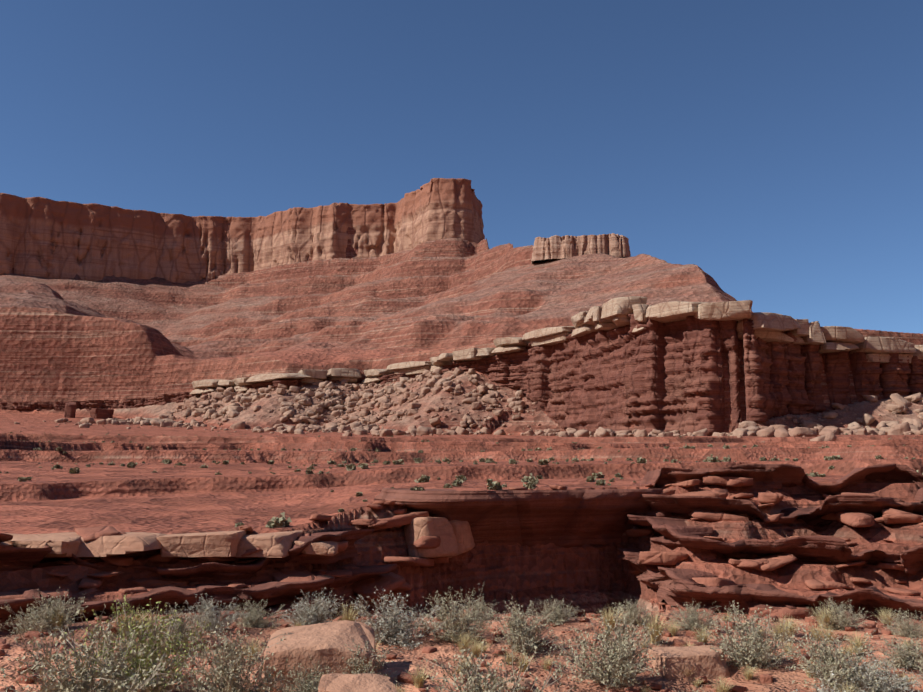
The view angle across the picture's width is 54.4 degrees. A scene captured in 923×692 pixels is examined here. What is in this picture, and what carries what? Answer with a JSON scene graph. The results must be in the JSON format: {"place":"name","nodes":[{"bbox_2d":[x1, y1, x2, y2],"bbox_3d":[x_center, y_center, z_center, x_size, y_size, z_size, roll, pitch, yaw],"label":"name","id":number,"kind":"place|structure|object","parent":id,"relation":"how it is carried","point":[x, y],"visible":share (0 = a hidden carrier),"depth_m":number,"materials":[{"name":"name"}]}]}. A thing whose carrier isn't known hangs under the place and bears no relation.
{"place":"outdoors","nodes":[
{"label":"outdoors","id":0,"kind":"place"},
{"bbox_2d":[0,178,484,282],"bbox_3d":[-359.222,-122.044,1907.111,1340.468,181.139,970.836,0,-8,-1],"label":"mesa cliff","id":1,"kind":"structure","parent":0,"point":[45,237],"depth_m":1591.23,"materials":[{"name":"brown stone"}]},
{"bbox_2d":[0,227,922,691],"bbox_3d":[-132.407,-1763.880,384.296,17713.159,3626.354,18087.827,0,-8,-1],"label":"ground","id":2,"kind":"structure","parent":0,"point":[118,339],"depth_m":187.42,"materials":[{"name":"brown soil"}]},
{"bbox_2d":[64,402,113,418],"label":"boulders","id":3,"kind":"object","parent":2,"relation":"on","point":[70,410],"depth_m":721.55,"materials":[{"name":"brown stone"}]},
{"bbox_2d":[0,584,922,691],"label":"shrubs","id":4,"kind":"object","parent":2,"relation":"on","point":[117,673],"visible":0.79,"depth_m":8.99,"materials":[{"name":"green plant"}]},
{"bbox_2d":[0,476,922,636],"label":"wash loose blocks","id":5,"kind":"structure","parent":2,"relation":"on","point":[387,582],"depth_m":50.32,"materials":[{"name":"brown stone"}]},
{"bbox_2d":[0,530,338,557],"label":"rim slabs","id":6,"kind":"structure","parent":5,"relation":"on","point":[238,543],"depth_m":43.33,"materials":[{"name":"beige stone"}]},
{"bbox_2d":[0,529,373,583],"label":"rock ledge","id":7,"kind":"object","parent":5,"relation":"on","point":[20,557],"visible":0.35,"depth_m":43.52,"materials":[{"name":"brown stone"}]},
{"bbox_2d":[0,564,396,631],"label":"rock ledge","id":8,"kind":"object","parent":5,"relation":"on","point":[273,592],"visible":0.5,"depth_m":40.38,"materials":[{"name":"brown stone"}]},
{"bbox_2d":[404,517,474,557],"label":"wash boulders","id":9,"kind":"object","parent":5,"relation":"on","point":[456,536],"visible":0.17,"depth_m":53.12,"materials":[{"name":"brown stone"}]},
{"bbox_2d":[617,547,922,622],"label":"rock ledge","id":10,"kind":"object","parent":5,"relation":"on","point":[679,587],"visible":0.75,"depth_m":48.83,"materials":[{"name":"brown stone"}]},
{"bbox_2d":[624,514,922,573],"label":"rock ledge","id":11,"kind":"object","parent":5,"relation":"on","point":[673,531],"visible":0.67,"depth_m":52.88,"materials":[{"name":"brown stone"}]},
{"bbox_2d":[634,487,922,525],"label":"rock ledge","id":12,"kind":"object","parent":5,"relation":"on","point":[684,506],"visible":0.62,"depth_m":57.12,"materials":[{"name":"brown stone"}]},
{"bbox_2d":[639,464,922,492],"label":"rock ledge","id":13,"kind":"object","parent":5,"relation":"on","point":[772,476],"visible":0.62,"depth_m":61.61,"materials":[{"name":"brown stone"}]},
{"bbox_2d":[0,609,922,691],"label":"small stones","id":14,"kind":"object","parent":2,"relation":"on","point":[764,678],"visible":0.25,"depth_m":10.74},
{"bbox_2d":[0,431,922,527],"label":"desert shrubs","id":15,"kind":"object","parent":2,"relation":"on","point":[282,521],"visible":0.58,"depth_m":92.72,"materials":[{"name":"green plant"}]},
{"bbox_2d":[14,367,922,441],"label":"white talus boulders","id":16,"kind":"object","parent":2,"relation":"on","point":[435,383],"visible":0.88,"depth_m":560.97,"materials":[{"name":"beige stone"}]},
{"bbox_2d":[47,603,922,691],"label":"dry grass tufts","id":17,"kind":"object","parent":2,"relation":"on","point":[420,681],"visible":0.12,"depth_m":10.69,"materials":[{"name":"plant"}]},
{"bbox_2d":[217,620,875,691],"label":"rocks","id":18,"kind":"object","parent":2,"relation":"on","point":[325,642],"visible":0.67,"depth_m":9.03,"materials":[{"name":"brown stone"}]},
{"bbox_2d":[531,233,630,263],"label":"ridge caprock","id":19,"kind":"structure","parent":2,"relation":"on","point":[568,246],"depth_m":1014.40,"materials":[{"name":"beige stone"}]},
{"bbox_2d":[0,314,922,435],"bbox_3d":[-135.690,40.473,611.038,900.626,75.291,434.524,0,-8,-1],"label":"rock cliff","id":20,"kind":"structure","parent":0,"point":[654,374],"depth_m":437.45,"materials":[{"name":"brown stone"}]},
{"bbox_2d":[190,296,922,394],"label":"caprock","id":21,"kind":"structure","parent":20,"relation":"on","point":[613,313],"depth_m":446.38,"materials":[{"name":"beige stone"}]},
{"bbox_2d":[0,0,922,333],"label":"sky","id":22,"kind":"structure","parent":0,"point":[773,149],"materials":[{"name":"blue"}]},
{"bbox_2d":[374,488,662,547],"bbox_3d":[6.659,13.935,61.648,25.702,8.319,10.328,4,-9,-27],"label":"overhang","id":23,"kind":"object","parent":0,"point":[565,518],"depth_m":57.28,"materials":[{"name":"brown stone"}]}
]}

